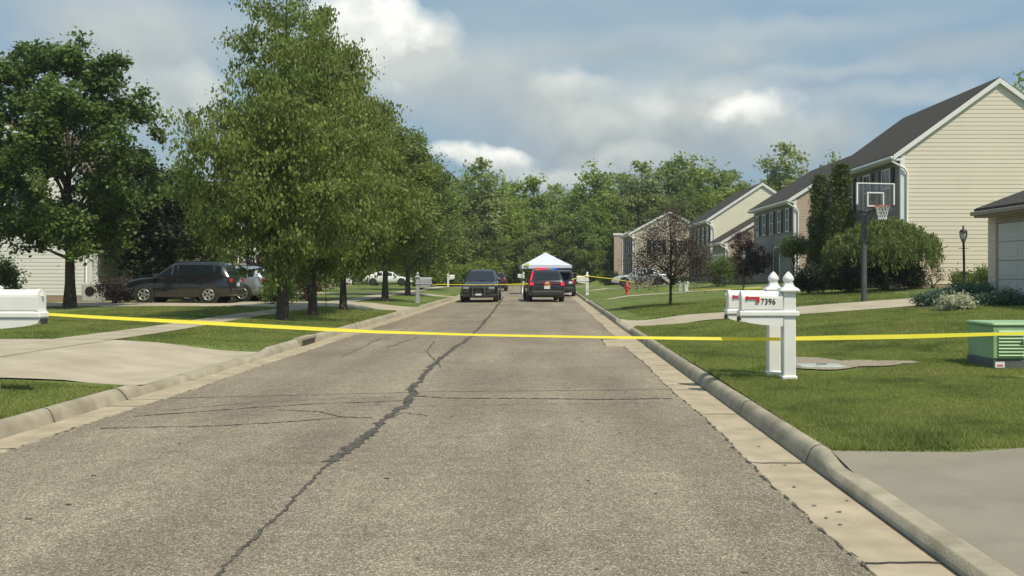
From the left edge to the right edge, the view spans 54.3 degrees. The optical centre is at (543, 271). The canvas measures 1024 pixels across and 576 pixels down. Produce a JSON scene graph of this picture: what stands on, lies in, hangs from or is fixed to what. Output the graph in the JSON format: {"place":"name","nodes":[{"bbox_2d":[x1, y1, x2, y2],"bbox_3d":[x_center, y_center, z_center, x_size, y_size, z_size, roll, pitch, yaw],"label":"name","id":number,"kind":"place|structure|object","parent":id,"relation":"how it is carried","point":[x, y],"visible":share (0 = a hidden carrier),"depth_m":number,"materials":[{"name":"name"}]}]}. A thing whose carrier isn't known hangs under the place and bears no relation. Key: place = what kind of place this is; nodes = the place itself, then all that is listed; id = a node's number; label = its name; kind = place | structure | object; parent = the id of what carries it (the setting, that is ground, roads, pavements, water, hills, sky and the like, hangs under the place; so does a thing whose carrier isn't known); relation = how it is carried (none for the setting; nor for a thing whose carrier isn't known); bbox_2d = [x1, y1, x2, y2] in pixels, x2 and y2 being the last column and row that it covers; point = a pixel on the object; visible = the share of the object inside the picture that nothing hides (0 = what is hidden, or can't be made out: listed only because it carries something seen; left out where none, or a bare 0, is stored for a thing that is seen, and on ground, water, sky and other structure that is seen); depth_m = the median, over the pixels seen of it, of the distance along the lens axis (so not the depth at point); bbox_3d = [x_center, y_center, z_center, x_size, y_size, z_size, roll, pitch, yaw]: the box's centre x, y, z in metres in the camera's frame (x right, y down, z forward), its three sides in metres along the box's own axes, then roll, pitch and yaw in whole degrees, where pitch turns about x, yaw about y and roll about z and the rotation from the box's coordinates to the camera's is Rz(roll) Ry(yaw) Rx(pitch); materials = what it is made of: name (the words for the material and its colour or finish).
{"place":"outdoors","nodes":[
{"label":"outdoors","id":0,"kind":"place"},
{"bbox_2d":[0,339,256,384],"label":"driveway","id":1,"kind":"structure","parent":0,"point":[120,362],"depth_m":16.82,"materials":[{"name":"concrete"}]},
{"bbox_2d":[46,301,415,311],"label":"driveway","id":2,"kind":"structure","parent":0,"point":[366,305],"depth_m":42.43,"materials":[{"name":"concrete"}]},
{"bbox_2d":[123,261,244,302],"bbox_3d":[-16.003,0.485,44.400,4.875,1.904,2.220,0,0,0],"label":"suv","id":3,"kind":"object","parent":2,"relation":"on","point":[209,281],"visible":0.96,"depth_m":43.47,"materials":[{"name":"black paint"}]},
{"bbox_2d":[179,265,270,301],"bbox_3d":[-15.252,0.570,47.300,4.625,1.765,2.180,0,0,2],"label":"suv","id":4,"kind":"object","parent":2,"relation":"on","point":[252,284],"visible":0.27,"depth_m":46.33,"materials":[{"name":"grey paint"}]},
{"bbox_2d":[56,286,448,338],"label":"sidewalk","id":5,"kind":"structure","parent":0,"point":[119,334],"depth_m":25.55,"materials":[{"name":"concrete"}]},
{"bbox_2d":[0,286,876,575],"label":"road","id":6,"kind":"structure","parent":0,"point":[468,472],"depth_m":8.19,"materials":[{"name":"grey asphalt"}]},
{"bbox_2d":[0,298,459,453],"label":"gutter","id":7,"kind":"object","parent":6,"relation":"on","point":[12,442],"visible":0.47,"depth_m":13.64,"materials":[{"name":"concrete"}]},
{"bbox_2d":[25,325,757,572],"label":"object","id":8,"kind":"object","parent":6,"relation":"on","point":[332,417],"visible":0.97,"depth_m":11.97,"materials":[{"name":"grey asphalt"}]},
{"bbox_2d":[215,296,666,575],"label":"road cracks","id":9,"kind":"object","parent":6,"relation":"on","point":[357,442],"visible":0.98,"depth_m":10.31,"materials":[{"name":"black asphalt"}]},
{"bbox_2d":[460,269,500,301],"bbox_3d":[-3.550,0.800,56.545,2.300,1.920,5.230,0,0,0],"label":"police suv","id":10,"kind":"object","parent":6,"relation":"on","point":[468,292],"visible":0.96,"depth_m":54.76,"materials":[{"name":"black paint"}]},
{"bbox_2d":[522,268,564,301],"bbox_3d":[-0.050,0.765,57.303,2.280,1.950,5.125,0,0,-5],"label":"police suv","id":11,"kind":"object","parent":6,"relation":"on","point":[545,282],"visible":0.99,"depth_m":54.92,"materials":[{"name":"black paint"}]},
{"bbox_2d":[520,252,571,293],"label":"canopy tent","id":12,"kind":"object","parent":6,"relation":"on","point":[545,260],"visible":0.84,"depth_m":73.97,"materials":[{"name":"white fabric"}]},
{"bbox_2d":[557,268,576,295],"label":"suv","id":13,"kind":"object","parent":6,"relation":"on","point":[568,277],"visible":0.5,"depth_m":67.81,"materials":[{"name":"black paint"}]},
{"bbox_2d":[568,293,957,575],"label":"gutter","id":14,"kind":"object","parent":6,"relation":"on","point":[862,533],"visible":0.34,"depth_m":7.92,"materials":[{"name":"concrete"}]},
{"bbox_2d":[645,345,960,575],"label":"gutter grit","id":15,"kind":"object","parent":14,"relation":"on","point":[948,567],"visible":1,"depth_m":7.58,"materials":[{"name":"brown"}]},
{"bbox_2d":[0,277,1023,451],"bbox_3d":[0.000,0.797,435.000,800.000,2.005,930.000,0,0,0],"label":"ground","id":16,"kind":"structure","parent":0,"point":[612,306],"depth_m":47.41,"materials":[{"name":"green plant"}]},
{"bbox_2d":[0,106,26,248],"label":"maple tree","id":17,"kind":"object","parent":16,"relation":"on","point":[4,185],"visible":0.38,"depth_m":38.94,"materials":[{"name":"green plant"}]},
{"bbox_2d":[0,248,30,288],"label":"shrub","id":18,"kind":"object","parent":16,"relation":"on","point":[8,276],"visible":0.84,"depth_m":43.36,"materials":[{"name":"green plant"}]},
{"bbox_2d":[0,286,48,328],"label":"mailbox","id":19,"kind":"object","parent":16,"relation":"on","point":[22,307],"visible":0.99,"depth_m":12.11,"materials":[{"name":"white plastic"}]},
{"bbox_2d":[0,26,175,307],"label":"maple tree","id":20,"kind":"object","parent":16,"relation":"on","point":[36,150],"visible":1,"depth_m":37.60,"materials":[{"name":"green plant"}]},
{"bbox_2d":[82,283,104,301],"bbox_3d":[-21.000,0.975,46.490,0.800,0.850,0.780,0,0,0],"label":"air conditioner","id":21,"kind":"object","parent":16,"relation":"on","point":[87,296],"visible":0.81,"depth_m":46.12,"materials":[{"name":"grey metal"}]},
{"bbox_2d":[0,118,199,300],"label":"house","id":22,"kind":"structure","parent":16,"relation":"on","point":[47,275],"depth_m":47.20,"materials":[{"name":"white"}]},
{"bbox_2d":[99,255,128,299],"bbox_3d":[-21.365,0.290,49.700,0.040,2.180,3.780,0,0,0],"label":"garage door","id":23,"kind":"structure","parent":22,"relation":"in","point":[109,269],"depth_m":49.02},
{"bbox_2d":[88,275,134,302],"bbox_3d":[-18.857,0.786,43.882,2.434,1.394,1.818,0,0,25],"label":"shrub","id":24,"kind":"object","parent":16,"relation":"on","point":[117,290],"visible":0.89,"depth_m":43.68,"materials":[{"name":"brown plant"}]},
{"bbox_2d":[105,143,191,279],"bbox_3d":[-19.808,-2.418,48.804,5.278,7.827,5.228,0,0,-24],"label":"backyard tree","id":25,"kind":"object","parent":16,"relation":"on","point":[161,231],"visible":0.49,"depth_m":48.12,"materials":[{"name":"green plant"}]},
{"bbox_2d":[146,159,238,264],"bbox_3d":[-18.479,-2.200,51.416,6.001,7.428,6.737,0,0,0],"label":"backyard tree","id":26,"kind":"object","parent":16,"relation":"on","point":[194,248],"visible":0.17,"depth_m":50.46,"materials":[{"name":"green plant"}]},
{"bbox_2d":[0,294,459,438],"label":"curb","id":27,"kind":"structure","parent":16,"relation":"on","point":[23,422],"depth_m":13.47,"materials":[{"name":"concrete"}]},
{"bbox_2d":[151,0,406,320],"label":"street tree","id":28,"kind":"object","parent":16,"relation":"on","point":[287,130],"visible":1,"depth_m":28.56,"materials":[{"name":"green plant"}]},
{"bbox_2d":[257,280,306,303],"bbox_3d":[-11.417,0.836,43.062,2.236,1.314,1.834,0,0,29],"label":"shrub","id":29,"kind":"object","parent":16,"relation":"on","point":[267,293],"visible":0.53,"depth_m":43.00,"materials":[{"name":"green plant"}]},
{"bbox_2d":[213,0,400,315],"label":"street tree","id":30,"kind":"object","parent":16,"relation":"on","point":[327,266],"visible":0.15,"depth_m":33.24,"materials":[{"name":"green plant"}]},
{"bbox_2d":[316,42,432,309],"bbox_3d":[-7.461,-3.550,37.932,6.531,10.213,6.158,0,0,0],"label":"street tree","id":31,"kind":"object","parent":16,"relation":"on","point":[363,263],"visible":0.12,"depth_m":37.59,"materials":[{"name":"green plant"}]},
{"bbox_2d":[363,271,413,285],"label":"sedan","id":32,"kind":"object","parent":16,"relation":"on","point":[378,280],"visible":0.85,"depth_m":99.11,"materials":[{"name":"white paint"}]},
{"bbox_2d":[367,103,454,301],"bbox_3d":[-7.534,-3.384,48.276,6.310,9.889,6.890,0,0,-39],"label":"street tree","id":33,"kind":"object","parent":16,"relation":"on","point":[423,174],"visible":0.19,"depth_m":48.15,"materials":[{"name":"green plant"}]},
{"bbox_2d":[415,272,431,302],"bbox_3d":[-5.851,0.795,48.430,0.834,1.565,0.260,0,0,0],"label":"mailbox","id":34,"kind":"object","parent":16,"relation":"on","point":[423,282],"visible":0.91,"depth_m":48.34,"materials":[{"name":"white plastic"}]},
{"bbox_2d":[389,127,464,295],"bbox_3d":[-8.532,-3.604,60.032,7.556,10.291,7.202,0,0,0],"label":"street tree","id":35,"kind":"object","parent":16,"relation":"on","point":[446,177],"visible":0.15,"depth_m":59.65,"materials":[{"name":"green plant"}]},
{"bbox_2d":[393,143,475,289],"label":"street tree","id":36,"kind":"object","parent":16,"relation":"on","point":[441,268],"visible":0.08,"depth_m":75.38,"materials":[{"name":"green plant"}]},
{"bbox_2d":[432,261,476,286],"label":"hedge bush","id":37,"kind":"object","parent":16,"relation":"on","point":[464,269],"visible":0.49,"depth_m":113.75,"materials":[{"name":"green plant"}]},
{"bbox_2d":[440,216,474,283],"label":"tree","id":38,"kind":"object","parent":16,"relation":"on","point":[466,255],"visible":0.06,"depth_m":115.67,"materials":[{"name":"green plant"}]},
{"bbox_2d":[454,189,486,277],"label":"tree","id":39,"kind":"object","parent":16,"relation":"on","point":[474,247],"visible":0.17,"depth_m":118.51,"materials":[{"name":"green plant"}]},
{"bbox_2d":[455,157,512,256],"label":"tree","id":40,"kind":"object","parent":16,"relation":"on","point":[483,199],"visible":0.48,"depth_m":120.40,"materials":[{"name":"green plant"}]},
{"bbox_2d":[460,255,508,276],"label":"hedge bush","id":41,"kind":"object","parent":16,"relation":"on","point":[485,265],"visible":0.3,"depth_m":116.53,"materials":[{"name":"green plant"}]},
{"bbox_2d":[462,212,507,267],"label":"tree","id":42,"kind":"object","parent":16,"relation":"on","point":[484,229],"visible":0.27,"depth_m":119.33,"materials":[{"name":"green plant"}]},
{"bbox_2d":[479,228,517,280],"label":"tree","id":43,"kind":"object","parent":16,"relation":"on","point":[497,251],"visible":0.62,"depth_m":118.18,"materials":[{"name":"green plant"}]},
{"bbox_2d":[488,173,529,282],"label":"tree","id":44,"kind":"object","parent":16,"relation":"on","point":[517,203],"visible":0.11,"depth_m":126.90,"materials":[{"name":"green plant"}]},
{"bbox_2d":[492,203,533,283],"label":"tree","id":45,"kind":"object","parent":16,"relation":"on","point":[509,226],"visible":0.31,"depth_m":121.13,"materials":[{"name":"green plant"}]},
{"bbox_2d":[498,178,531,222],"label":"tree","id":46,"kind":"object","parent":16,"relation":"on","point":[521,185],"visible":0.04,"depth_m":131.46,"materials":[{"name":"green plant"}]},
{"bbox_2d":[510,227,546,283],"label":"tree","id":47,"kind":"object","parent":16,"relation":"on","point":[523,255],"visible":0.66,"depth_m":118.97,"materials":[{"name":"green plant"}]},
{"bbox_2d":[517,173,553,234],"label":"tree","id":48,"kind":"object","parent":16,"relation":"on","point":[532,182],"visible":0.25,"depth_m":134.35,"materials":[{"name":"green plant"}]},
{"bbox_2d":[515,208,556,249],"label":"tree","id":49,"kind":"object","parent":16,"relation":"on","point":[533,226],"visible":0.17,"depth_m":123.46,"materials":[{"name":"green plant"}]},
{"bbox_2d":[528,223,557,257],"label":"tree","id":50,"kind":"object","parent":16,"relation":"on","point":[548,250],"visible":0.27,"depth_m":121.52,"materials":[{"name":"green plant"}]},
{"bbox_2d":[542,182,568,232],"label":"tree","id":51,"kind":"object","parent":16,"relation":"on","point":[553,190],"visible":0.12,"depth_m":137.48,"materials":[{"name":"green plant"}]},
{"bbox_2d":[542,211,583,271],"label":"tree","id":52,"kind":"object","parent":16,"relation":"on","point":[557,227],"visible":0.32,"depth_m":121.64,"materials":[{"name":"green plant"}]},
{"bbox_2d":[544,182,584,260],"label":"tree","id":53,"kind":"object","parent":16,"relation":"on","point":[556,209],"visible":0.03,"depth_m":131.31,"materials":[{"name":"green plant"}]},
{"bbox_2d":[552,205,602,282],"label":"tree","id":54,"kind":"object","parent":16,"relation":"on","point":[582,227],"visible":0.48,"depth_m":120.80,"materials":[{"name":"green plant"}]},
{"bbox_2d":[572,233,608,281],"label":"tree","id":55,"kind":"object","parent":16,"relation":"on","point":[586,259],"visible":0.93,"depth_m":117.97,"materials":[{"name":"green plant"}]},
{"bbox_2d":[558,158,628,238],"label":"tree","id":56,"kind":"object","parent":16,"relation":"on","point":[596,202],"visible":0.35,"depth_m":125.21,"materials":[{"name":"green plant"}]},
{"bbox_2d":[589,211,613,275],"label":"tree","id":57,"kind":"object","parent":16,"relation":"on","point":[604,235],"visible":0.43,"depth_m":121.80,"materials":[{"name":"green plant"}]},
{"bbox_2d":[613,233,621,276],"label":"chimney stack","id":58,"kind":"object","parent":16,"relation":"on","point":[617,249],"visible":0.82,"depth_m":115.90,"materials":[{"name":"beige"}]},
{"bbox_2d":[602,204,636,273],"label":"tree","id":59,"kind":"object","parent":16,"relation":"on","point":[623,220],"visible":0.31,"depth_m":123.24,"materials":[{"name":"green plant"}]},
{"bbox_2d":[615,160,666,228],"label":"tree","id":60,"kind":"object","parent":16,"relation":"on","point":[630,191],"visible":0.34,"depth_m":127.03,"materials":[{"name":"green plant"}]},
{"bbox_2d":[628,182,677,229],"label":"tree","id":61,"kind":"object","parent":16,"relation":"on","point":[657,188],"visible":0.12,"depth_m":126.69,"materials":[{"name":"green plant"}]},
{"bbox_2d":[619,212,688,276],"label":"house","id":62,"kind":"structure","parent":16,"relation":"on","point":[626,237],"depth_m":99.99,"materials":[{"name":"beige"}]},
{"bbox_2d":[640,196,681,223],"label":"tree","id":63,"kind":"object","parent":16,"relation":"on","point":[649,213],"visible":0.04,"depth_m":121.87,"materials":[{"name":"green plant"}]},
{"bbox_2d":[617,197,726,305],"bbox_3d":[5.138,-0.797,39.036,4.609,4.513,2.886,0,0,-8],"label":"purple leaf tree","id":64,"kind":"object","parent":16,"relation":"on","point":[670,263],"visible":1,"depth_m":38.90,"materials":[{"name":"purple leaves"},{"name":"dark bark"}]},
{"bbox_2d":[649,151,708,209],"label":"tree","id":65,"kind":"object","parent":16,"relation":"on","point":[671,170],"visible":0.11,"depth_m":130.15,"materials":[{"name":"green plant"}]},
{"bbox_2d":[667,183,712,221],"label":"tree","id":66,"kind":"object","parent":16,"relation":"on","point":[685,202],"visible":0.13,"depth_m":120.95,"materials":[{"name":"green plant"}]},
{"bbox_2d":[688,182,724,220],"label":"tree","id":67,"kind":"object","parent":16,"relation":"on","point":[712,197],"visible":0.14,"depth_m":121.26,"materials":[{"name":"green plant"}]},
{"bbox_2d":[688,156,747,210],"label":"tree","id":68,"kind":"object","parent":16,"relation":"on","point":[709,174],"visible":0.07,"depth_m":129.33,"materials":[{"name":"green plant"}]},
{"bbox_2d":[699,254,739,286],"bbox_3d":[10.909,-0.044,62.488,2.720,2.160,2.942,0,0,0],"label":"shrub","id":69,"kind":"object","parent":16,"relation":"on","point":[727,271],"visible":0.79,"depth_m":62.00,"materials":[{"name":"green plant"}]},
{"bbox_2d":[707,216,753,281],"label":"garage","id":70,"kind":"structure","parent":16,"relation":"on","point":[723,239],"depth_m":73.60,"materials":[{"name":"beige"}]},
{"bbox_2d":[686,182,776,280],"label":"house","id":71,"kind":"structure","parent":16,"relation":"on","point":[723,217],"depth_m":80.00,"materials":[{"name":"yellow"}]},
{"bbox_2d":[724,228,772,284],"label":"japanese maple","id":72,"kind":"object","parent":16,"relation":"on","point":[755,262],"visible":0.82,"depth_m":65.64,"materials":[{"name":"purple plant"}]},
{"bbox_2d":[724,271,780,375],"bbox_3d":[3.054,0.782,14.528,0.834,1.565,0.260,0,0,0],"label":"mailbox","id":73,"kind":"object","parent":16,"relation":"on","point":[773,357],"visible":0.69,"depth_m":14.44,"materials":[{"name":"white plastic"}]},
{"bbox_2d":[737,272,799,379],"bbox_3d":[3.114,0.782,13.887,0.834,1.565,0.260,0,0,0],"label":"mailbox","id":74,"kind":"object","parent":16,"relation":"on","point":[775,308],"visible":0.98,"depth_m":13.80,"materials":[{"name":"white plastic"}]},
{"bbox_2d":[49,313,1023,340],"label":"barrier tape","id":75,"kind":"object","parent":74,"relation":"attached to","point":[864,337],"visible":0.88,"depth_m":13.56,"materials":[{"name":"yellow plastic"}]},
{"bbox_2d":[753,141,809,191],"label":"tree","id":76,"kind":"object","parent":16,"relation":"on","point":[784,179],"visible":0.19,"depth_m":111.49,"materials":[{"name":"green plant"}]},
{"bbox_2d":[773,230,807,272],"bbox_3d":[12.902,-0.631,51.498,2.335,3.143,2.286,0,0,0],"label":"topiary shrub","id":77,"kind":"object","parent":16,"relation":"on","point":[792,247],"visible":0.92,"depth_m":51.20,"materials":[{"name":"green plant"}]},
{"bbox_2d":[576,292,1017,575],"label":"curb","id":78,"kind":"structure","parent":16,"relation":"on","point":[958,555],"depth_m":7.90,"materials":[{"name":"concrete"}]},
{"bbox_2d":[747,156,849,282],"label":"house","id":79,"kind":"structure","parent":16,"relation":"on","point":[782,213],"depth_m":63.65,"materials":[{"name":"beige"}]},
{"bbox_2d":[782,259,829,293],"bbox_3d":[11.207,0.256,42.133,2.406,1.560,2.248,0,0,0],"label":"foundation shrub","id":80,"kind":"object","parent":16,"relation":"on","point":[806,277],"visible":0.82,"depth_m":41.87,"materials":[{"name":"green plant"}]},
{"bbox_2d":[802,174,830,287],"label":"arborvitae","id":81,"kind":"object","parent":16,"relation":"on","point":[819,197],"visible":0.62,"depth_m":49.89,"materials":[{"name":"green plant"}]},
{"bbox_2d":[818,163,858,289],"bbox_3d":[13.395,-2.001,45.027,2.050,5.761,1.922,0,0,0],"label":"arborvitae","id":82,"kind":"object","parent":16,"relation":"on","point":[842,218],"visible":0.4,"depth_m":44.73,"materials":[{"name":"green plant"}]},
{"bbox_2d":[816,250,876,292],"bbox_3d":[12.204,-0.045,40.323,2.264,2.035,2.197,0,0,0],"label":"foundation shrub","id":83,"kind":"object","parent":16,"relation":"on","point":[848,279],"visible":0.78,"depth_m":40.01,"materials":[{"name":"green plant"}]},
{"bbox_2d":[796,357,916,369],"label":"bare soil","id":84,"kind":"structure","parent":16,"relation":"on","point":[817,360],"depth_m":15.99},
{"bbox_2d":[818,216,945,290],"bbox_3d":[13.577,-0.680,39.551,4.956,3.108,4.216,0,0,0],"label":"weeping tree","id":85,"kind":"object","parent":16,"relation":"on","point":[885,236],"visible":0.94,"depth_m":38.58,"materials":[{"name":"green plant"}]},
{"bbox_2d":[857,245,910,290],"bbox_3d":[13.901,-0.189,40.447,2.491,2.028,2.349,0,0,0],"label":"foundation shrub","id":86,"kind":"object","parent":16,"relation":"on","point":[876,270],"visible":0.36,"depth_m":40.20,"materials":[{"name":"green plant"}]},
{"bbox_2d":[889,254,934,289],"bbox_3d":[14.567,0.006,39.933,1.960,1.549,2.101,0,0,40],"label":"foundation shrub","id":87,"kind":"object","parent":16,"relation":"on","point":[911,277],"visible":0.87,"depth_m":39.52,"materials":[{"name":"green plant"}]},
{"bbox_2d":[826,77,1023,287],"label":"house","id":88,"kind":"structure","parent":16,"relation":"on","point":[947,166],"depth_m":41.90,"materials":[{"name":"beige"}]},
{"bbox_2d":[943,263,977,286],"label":"fern clump","id":89,"kind":"object","parent":16,"relation":"on","point":[956,277],"visible":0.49,"depth_m":40.41,"materials":[{"name":"green plant"}]},
{"bbox_2d":[913,301,1023,309],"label":"planting bed","id":90,"kind":"object","parent":16,"relation":"on","point":[944,308],"visible":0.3,"depth_m":27.01,"materials":[{"name":"brown soil"}]},
{"bbox_2d":[908,289,952,306],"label":"bed plant","id":91,"kind":"object","parent":90,"relation":"on","point":[925,298],"visible":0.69,"depth_m":27.68,"materials":[{"name":"green plant"}]},
{"bbox_2d":[924,282,985,299],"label":"bed plant","id":92,"kind":"object","parent":90,"relation":"on","point":[956,288],"visible":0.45,"depth_m":28.74,"materials":[{"name":"green plant"}]},
{"bbox_2d":[932,290,980,309],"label":"bed plant","id":93,"kind":"object","parent":90,"relation":"on","point":[960,301],"visible":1,"depth_m":25.76,"materials":[{"name":"white plant"}]},
{"bbox_2d":[971,287,1023,305],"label":"bed plant","id":94,"kind":"object","parent":90,"relation":"on","point":[1005,298],"visible":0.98,"depth_m":26.02,"materials":[{"name":"green plant"}]},
{"bbox_2d":[967,261,987,284],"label":"fern clump","id":95,"kind":"object","parent":16,"relation":"on","point":[979,275],"visible":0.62,"depth_m":38.07,"materials":[{"name":"green plant"}]},
{"bbox_2d":[965,320,1023,369],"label":"transformer cabinet","id":96,"kind":"object","parent":16,"relation":"on","point":[1001,352],"visible":0.88,"depth_m":14.78,"materials":[{"name":"green metal"}]},
{"bbox_2d":[970,190,1023,293],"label":"garage","id":97,"kind":"structure","parent":16,"relation":"on","point":[1005,216],"depth_m":28.45,"materials":[{"name":"beige"}]},
{"bbox_2d":[998,221,1023,293],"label":"garage door","id":98,"kind":"structure","parent":97,"relation":"in","point":[1014,231],"depth_m":28.15,"materials":[{"name":"white metal"}]},
{"bbox_2d":[0,0,1023,210],"label":"sky","id":99,"kind":"structure","parent":0,"point":[550,88],"materials":[{"name":"blue"}]},
{"bbox_2d":[576,281,710,291],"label":"driveway","id":100,"kind":"structure","parent":0,"point":[639,286],"depth_m":78.96,"materials":[{"name":"concrete"}]},
{"bbox_2d":[611,268,669,286],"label":"sedan","id":101,"kind":"object","parent":100,"relation":"on","point":[620,282],"visible":0.59,"depth_m":78.33,"materials":[{"name":"grey paint"}]},
{"bbox_2d":[620,298,978,327],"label":"driveway","id":102,"kind":"structure","parent":0,"point":[837,307],"depth_m":30.34,"materials":[{"name":"concrete"}]},
{"bbox_2d":[856,182,894,301],"bbox_3d":[10.511,-0.864,31.842,1.220,3.900,1.192,0,0,32],"label":"basketball hoop","id":103,"kind":"object","parent":102,"relation":"on","point":[875,197],"visible":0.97,"depth_m":31.79,"materials":[{"name":"acrylic"},{"name":"dark painted metal"},{"name":"nylon net"}]},
{"bbox_2d":[832,448,1023,575],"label":"driveway","id":104,"kind":"structure","parent":0,"point":[975,499],"depth_m":7.41,"materials":[{"name":"beige concrete"}]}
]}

